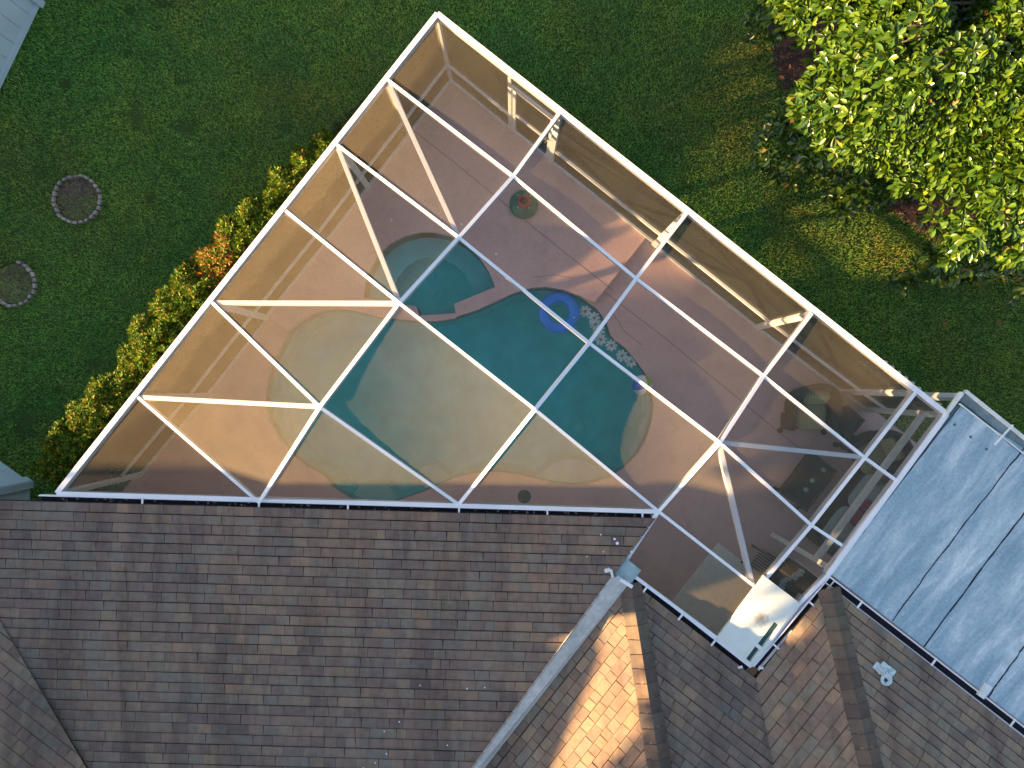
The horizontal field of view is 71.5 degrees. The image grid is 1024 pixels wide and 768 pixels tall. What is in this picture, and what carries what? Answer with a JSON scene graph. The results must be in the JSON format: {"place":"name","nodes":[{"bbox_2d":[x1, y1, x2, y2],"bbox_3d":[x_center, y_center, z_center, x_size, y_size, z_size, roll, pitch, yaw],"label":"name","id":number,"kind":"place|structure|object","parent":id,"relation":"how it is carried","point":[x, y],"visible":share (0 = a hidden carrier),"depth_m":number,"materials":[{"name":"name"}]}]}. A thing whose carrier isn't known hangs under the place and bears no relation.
{"place":"outdoors","nodes":[
{"label":"outdoors","id":0,"kind":"place"},
{"bbox_2d":[0,0,1023,499],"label":"lawn ground","id":1,"kind":"structure","parent":0,"point":[24,420],"depth_m":13.15,"materials":[{"name":"plant"}]},
{"bbox_2d":[0,461,31,486],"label":"roof","id":2,"kind":"structure","parent":1,"relation":"on","point":[8,476],"depth_m":12.89,"materials":[{"name":"white metal"}]},
{"bbox_2d":[0,481,33,499],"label":"vinyl fence","id":3,"kind":"object","parent":1,"relation":"on","point":[20,491],"visible":0.34,"depth_m":12.76,"materials":[{"name":"white plastic"}]},
{"bbox_2d":[0,261,37,307],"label":"stone ring","id":4,"kind":"object","parent":1,"relation":"on","point":[27,269],"visible":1,"depth_m":13.14,"materials":[{"name":"stone"}]},
{"bbox_2d":[0,0,45,87],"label":"vinyl fence","id":5,"kind":"object","parent":1,"relation":"on","point":[15,14],"visible":1,"depth_m":12.88,"materials":[{"name":"white plastic"}]},
{"bbox_2d":[51,174,102,224],"bbox_3d":[-8.024,-3.406,13.115,0.919,0.109,0.928,0,90,0],"label":"stone ring","id":6,"kind":"object","parent":1,"relation":"on","point":[67,189],"visible":1,"depth_m":13.14,"materials":[{"name":"stone"}]},
{"bbox_2d":[27,416,130,493],"bbox_3d":[-7.288,1.188,12.188,1.390,1.971,1.590,38,90,0],"label":"hedge shrub","id":7,"kind":"object","parent":1,"relation":"on","point":[51,465],"visible":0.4,"depth_m":11.43,"materials":[{"name":"green plant"}]},
{"bbox_2d":[52,398,148,476],"bbox_3d":[-6.943,0.889,12.152,1.224,2.043,1.568,37,90,0],"label":"hedge shrub","id":8,"kind":"object","parent":1,"relation":"on","point":[71,436],"visible":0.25,"depth_m":11.35,"materials":[{"name":"green plant"}]},
{"bbox_2d":[64,372,144,452],"bbox_3d":[-6.687,0.497,12.139,1.304,2.069,1.561,38,90,0],"label":"hedge shrub","id":9,"kind":"object","parent":1,"relation":"on","point":[91,410],"visible":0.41,"depth_m":11.34,"materials":[{"name":"green plant"}]},
{"bbox_2d":[90,364,161,425],"bbox_3d":[-6.406,0.163,12.217,1.303,1.913,1.551,38,90,0],"label":"hedge shrub","id":10,"kind":"object","parent":1,"relation":"on","point":[117,387],"visible":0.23,"depth_m":11.47,"materials":[{"name":"green plant"}]},
{"bbox_2d":[116,342,164,391],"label":"hedge shrub","id":11,"kind":"object","parent":1,"relation":"on","point":[135,376],"visible":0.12,"depth_m":11.49,"materials":[{"name":"green plant"}]},
{"bbox_2d":[124,313,187,378],"bbox_3d":[-5.815,-0.652,12.150,1.379,2.048,1.614,38,90,0],"label":"hedge shrub","id":12,"kind":"object","parent":1,"relation":"on","point":[139,329],"visible":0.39,"depth_m":11.37,"materials":[{"name":"green plant"}]},
{"bbox_2d":[147,285,197,347],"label":"hedge shrub","id":13,"kind":"object","parent":1,"relation":"on","point":[155,310],"visible":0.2,"depth_m":11.40,"materials":[{"name":"green plant"}]},
{"bbox_2d":[158,259,220,324],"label":"hedge shrub","id":14,"kind":"object","parent":1,"relation":"on","point":[180,279],"visible":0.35,"depth_m":11.41,"materials":[{"name":"green plant"}]},
{"bbox_2d":[189,227,251,292],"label":"hedge shrub","id":15,"kind":"object","parent":1,"relation":"on","point":[220,253],"visible":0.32,"depth_m":11.45,"materials":[{"name":"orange plant"}]},
{"bbox_2d":[187,242,265,296],"bbox_3d":[-4.881,-1.743,12.247,1.299,1.854,1.644,35,90,0],"label":"hedge shrub","id":16,"kind":"object","parent":1,"relation":"on","point":[208,268],"visible":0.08,"depth_m":11.50,"materials":[{"name":"red plant"}]},
{"bbox_2d":[214,196,280,258],"bbox_3d":[-4.359,-2.454,12.170,1.338,2.007,1.522,37,90,0],"label":"hedge shrub","id":17,"kind":"object","parent":1,"relation":"on","point":[236,226],"visible":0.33,"depth_m":11.38,"materials":[{"name":"green plant"}]},
{"bbox_2d":[239,184,290,252],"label":"hedge shrub","id":18,"kind":"object","parent":1,"relation":"on","point":[267,209],"visible":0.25,"depth_m":11.46,"materials":[{"name":"green plant"}]},
{"bbox_2d":[264,163,329,213],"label":"hedge shrub","id":19,"kind":"object","parent":1,"relation":"on","point":[278,176],"visible":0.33,"depth_m":11.57,"materials":[{"name":"green plant"}]},
{"bbox_2d":[285,143,338,190],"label":"hedge shrub","id":20,"kind":"object","parent":1,"relation":"on","point":[302,154],"visible":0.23,"depth_m":11.65,"materials":[{"name":"green plant"}]},
{"bbox_2d":[307,125,368,195],"bbox_3d":[-3.085,-3.895,12.381,1.127,1.584,1.279,38,90,0],"label":"hedge shrub","id":21,"kind":"object","parent":1,"relation":"on","point":[322,139],"visible":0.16,"depth_m":11.88,"materials":[{"name":"green plant"}]},
{"bbox_2d":[330,108,386,176],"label":"hedge shrub","id":22,"kind":"object","parent":1,"relation":"on","point":[339,123],"visible":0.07,"depth_m":12.11,"materials":[{"name":"green plant"}]},
{"bbox_2d":[346,91,404,148],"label":"hedge shrub","id":23,"kind":"object","parent":1,"relation":"on","point":[360,102],"visible":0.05,"depth_m":12.27,"materials":[{"name":"green plant"}]},
{"bbox_2d":[368,86,427,130],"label":"hedge shrub","id":24,"kind":"object","parent":1,"relation":"on","point":[370,90],"visible":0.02,"depth_m":12.49,"materials":[{"name":"green plant"}]},
{"bbox_2d":[0,494,1023,767],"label":"house","id":25,"kind":"structure","parent":1,"relation":"on","point":[146,632],"depth_m":10.48,"materials":[{"name":"tile"}]},
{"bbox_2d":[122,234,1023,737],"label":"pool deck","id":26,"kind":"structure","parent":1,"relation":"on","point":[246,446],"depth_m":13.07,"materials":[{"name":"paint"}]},
{"bbox_2d":[364,233,493,315],"bbox_3d":[-1.511,-2.001,13.495,2.400,1.050,1.516,0,90,0],"label":"spa basin","id":27,"kind":"object","parent":26,"relation":"in","point":[459,273],"visible":0.77,"depth_m":13.42,"materials":[{"name":"liquid"}]},
{"bbox_2d":[416,313,457,322],"bbox_3d":[-1.388,-1.204,13.157,0.752,0.426,0.122,-4,90,0],"label":"spa spillway","id":28,"kind":"object","parent":26,"relation":"on","point":[439,318],"visible":0.77,"depth_m":12.94,"materials":[{"name":"stone"}]},
{"bbox_2d":[269,82,644,331],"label":"raised pool deck","id":29,"kind":"structure","parent":26,"relation":"on","point":[525,250],"depth_m":12.95,"materials":[{"name":"concrete"}]},
{"bbox_2d":[413,130,611,289],"bbox_3d":[0.014,-3.166,12.948,4.692,0.003,0.024,39,90,0],"label":"deck joint","id":30,"kind":"object","parent":29,"relation":"on","point":[509,207],"visible":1,"depth_m":12.95,"materials":[{"name":"grey"}]},
{"bbox_2d":[509,190,537,218],"bbox_3d":[0.214,-3.255,12.821,0.524,0.250,0.524,0,90,0],"label":"hose reel","id":31,"kind":"object","parent":29,"relation":"on","point":[523,204],"visible":0.98,"depth_m":12.80,"materials":[{"name":"green plastic"}]},
{"bbox_2d":[265,288,653,499],"bbox_3d":[-0.942,0.296,13.880,7.145,1.580,3.901,-8,90,0],"label":"pool basin","id":32,"kind":"object","parent":26,"relation":"in","point":[423,400],"visible":0.87,"depth_m":14.22,"materials":[{"name":"paint"}]},
{"bbox_2d":[55,12,948,666],"bbox_3d":[-0.122,1.066,11.450,9.940,3.360,9.281,38,90,0],"label":"pool enclosure","id":33,"kind":"object","parent":26,"relation":"on","point":[441,52],"visible":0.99,"depth_m":10.96,"materials":[{"name":"white metal"}]},
{"bbox_2d":[512,89,552,158],"bbox_3d":[0.348,-4.345,11.995,0.679,1.890,0.591,0,90,0],"label":"door","id":34,"kind":"structure","parent":33,"relation":"in","point":[529,122],"depth_m":11.93,"materials":[{"name":"white metal"}]},
{"bbox_2d":[518,490,530,502],"bbox_3d":[0.225,2.067,13.059,0.248,0.018,0.248,0,90,0],"label":"skimmer lid","id":35,"kind":"object","parent":26,"relation":"on","point":[524,496],"visible":1,"depth_m":13.06,"materials":[{"name":"grey plastic"}]},
{"bbox_2d":[603,291,806,454],"bbox_3d":[3.786,-0.040,13.069,5.404,0.003,0.049,39,90,0],"label":"deck joint","id":36,"kind":"object","parent":26,"relation":"on","point":[701,368],"visible":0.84,"depth_m":13.07,"materials":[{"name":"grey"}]},
{"bbox_2d":[672,542,760,634],"bbox_3d":[3.741,3.982,13.057,1.250,0.018,1.750,38,90,0],"label":"patio mat","id":37,"kind":"object","parent":26,"relation":"on","point":[711,595],"visible":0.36,"depth_m":13.05,"materials":[{"name":"beige fabric"}]},
{"bbox_2d":[740,544,790,578],"bbox_3d":[4.498,3.214,12.658,0.460,0.825,0.432,35,90,0],"label":"metal chair","id":38,"kind":"object","parent":26,"relation":"on","point":[771,558],"visible":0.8,"depth_m":12.63,"materials":[{"name":"black metal"}]},
{"bbox_2d":[769,569,798,597],"bbox_3d":[4.804,3.541,12.716,0.540,0.708,0.354,38,90,0],"label":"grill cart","id":39,"kind":"object","parent":26,"relation":"on","point":[781,579],"visible":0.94,"depth_m":12.41,"materials":[{"name":"black metal"}]},
{"bbox_2d":[779,558,818,594],"bbox_3d":[5.007,3.376,12.636,0.620,0.868,0.414,38,90,0],"label":"grill cart","id":40,"kind":"object","parent":26,"relation":"on","point":[804,579],"visible":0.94,"depth_m":12.25,"materials":[{"name":"black metal"}]},
{"bbox_2d":[772,453,837,511],"bbox_3d":[5.273,1.732,12.844,0.630,0.452,0.950,37,90,0],"label":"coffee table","id":41,"kind":"object","parent":26,"relation":"on","point":[803,472],"visible":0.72,"depth_m":12.63,"materials":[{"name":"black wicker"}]},
{"bbox_2d":[777,383,843,434],"bbox_3d":[5.322,0.451,12.637,0.900,0.865,0.929,3,90,0],"label":"wicker armchair","id":42,"kind":"object","parent":26,"relation":"on","point":[823,402],"visible":0.93,"depth_m":12.49,"materials":[{"name":"grey wicker"}]},
{"bbox_2d":[806,464,889,556],"bbox_3d":[6.209,2.338,12.650,0.810,0.700,1.760,38,90,0],"label":"wicker sofa","id":43,"kind":"object","parent":26,"relation":"on","point":[836,509],"visible":0.32,"depth_m":12.62,"materials":[{"name":"grey wicker"}]},
{"bbox_2d":[849,510,862,526],"bbox_3d":[6.062,2.361,12.510,0.260,0.141,0.254,-42,90,0],"label":"throw pillow","id":44,"kind":"object","parent":43,"relation":"on","point":[857,516],"visible":0.59,"depth_m":12.46,"materials":[{"name":"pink fabric"}]},
{"bbox_2d":[858,498,871,514],"bbox_3d":[6.231,2.164,12.510,0.260,0.141,0.254,-42,90,0],"label":"throw pillow","id":45,"kind":"object","parent":43,"relation":"on","point":[865,505],"visible":0.56,"depth_m":12.45,"materials":[{"name":"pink fabric"}]},
{"bbox_2d":[836,405,864,439],"bbox_3d":[5.946,0.682,12.819,0.450,0.502,0.490,40,90,0],"label":"side table","id":46,"kind":"object","parent":26,"relation":"on","point":[851,421],"visible":0.61,"depth_m":12.59,"materials":[{"name":"grey glass"}]},
{"bbox_2d":[833,430,913,485],"bbox_3d":[6.481,1.247,12.637,0.929,0.865,0.900,-30,90,0],"label":"wicker armchair","id":47,"kind":"object","parent":26,"relation":"on","point":[880,452],"visible":0.45,"depth_m":12.50,"materials":[{"name":"grey wicker"}]},
{"bbox_2d":[763,0,1009,256],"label":"mulch bed","id":48,"kind":"object","parent":1,"relation":"on","point":[777,54],"visible":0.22,"depth_m":13.12,"materials":[{"name":"brown wood"}]},
{"bbox_2d":[740,0,1023,308],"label":"magnolia tree","id":49,"kind":"object","parent":48,"relation":"on","point":[945,78],"visible":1,"depth_m":10.21,"materials":[{"name":"green plant"}]},
{"bbox_2d":[883,360,941,404],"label":"picket gate","id":50,"kind":"structure","parent":1,"relation":"on","point":[906,377],"depth_m":11.98,"materials":[{"name":"white plastic"}]},
{"bbox_2d":[832,390,1023,724],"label":"patio roof","id":51,"kind":"structure","parent":1,"relation":"on","point":[932,562],"depth_m":10.65,"materials":[{"name":"silver metal"}]},
{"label":"pool water","id":52,"kind":"structure","parent":0,"visible":0},
{"bbox_2d":[538,292,579,333],"bbox_3d":[0.863,-1.314,13.084,0.769,0.198,0.769,0,90,0],"label":"swim ring","id":53,"kind":"object","parent":52,"relation":"on","point":[549,301],"visible":0.9,"depth_m":13.03,"materials":[{"name":"blue plastic"}]},
{"bbox_2d":[579,305,590,316],"bbox_3d":[1.351,-1.341,13.115,0.218,0.050,0.218,41,90,0],"label":"flower float","id":54,"kind":"object","parent":52,"relation":"on","point":[585,310],"visible":1,"depth_m":13.11,"materials":[{"name":"white plastic"}]},
{"bbox_2d":[588,312,600,323],"bbox_3d":[1.518,-1.222,13.115,0.218,0.050,0.218,23,90,0],"label":"flower float","id":55,"kind":"object","parent":52,"relation":"on","point":[594,315],"visible":1,"depth_m":13.11,"materials":[{"name":"white plastic"}]},
{"bbox_2d":[589,318,600,329],"bbox_3d":[1.538,-1.104,13.115,0.218,0.050,0.218,-9,90,0],"label":"flower float","id":56,"kind":"object","parent":52,"relation":"on","point":[592,324],"visible":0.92,"depth_m":13.11,"materials":[{"name":"white plastic"}]},
{"bbox_2d":[593,325,604,335],"bbox_3d":[1.607,-0.996,13.115,0.218,0.050,0.218,2,90,0],"label":"flower float","id":57,"kind":"object","parent":52,"relation":"on","point":[602,331],"visible":0.35,"depth_m":13.11,"materials":[{"name":"white plastic"}]},
{"bbox_2d":[594,334,606,345],"bbox_3d":[1.636,-0.818,13.115,0.218,0.050,0.218,16,90,0],"label":"flower float","id":58,"kind":"object","parent":52,"relation":"on","point":[600,339],"visible":0.97,"depth_m":13.11,"materials":[{"name":"white plastic"}]},
{"bbox_2d":[605,339,617,351],"bbox_3d":[1.833,-0.710,13.115,0.218,0.050,0.218,-25,90,0],"label":"flower float","id":59,"kind":"object","parent":52,"relation":"on","point":[611,345],"visible":1,"depth_m":13.11,"materials":[{"name":"white plastic"}]},
{"bbox_2d":[616,349,627,361],"bbox_3d":[2.031,-0.522,13.115,0.218,0.050,0.218,35,90,0],"label":"flower float","id":60,"kind":"object","parent":52,"relation":"on","point":[622,355],"visible":1,"depth_m":13.11,"materials":[{"name":"white plastic"}]},
{"bbox_2d":[625,355,635,367],"bbox_3d":[2.198,-0.414,13.115,0.218,0.050,0.218,-26,90,0],"label":"flower float","id":61,"kind":"object","parent":52,"relation":"on","point":[630,361],"visible":1,"depth_m":13.11,"materials":[{"name":"white plastic"}]},
{"bbox_2d":[632,375,651,394],"bbox_3d":[2.382,0.020,13.008,0.370,0.374,0.370,-29,110,-11],"label":"beach ball","id":62,"kind":"object","parent":52,"relation":"on","point":[638,388],"visible":0.73,"depth_m":12.89,"materials":[{"name":"plastic"}]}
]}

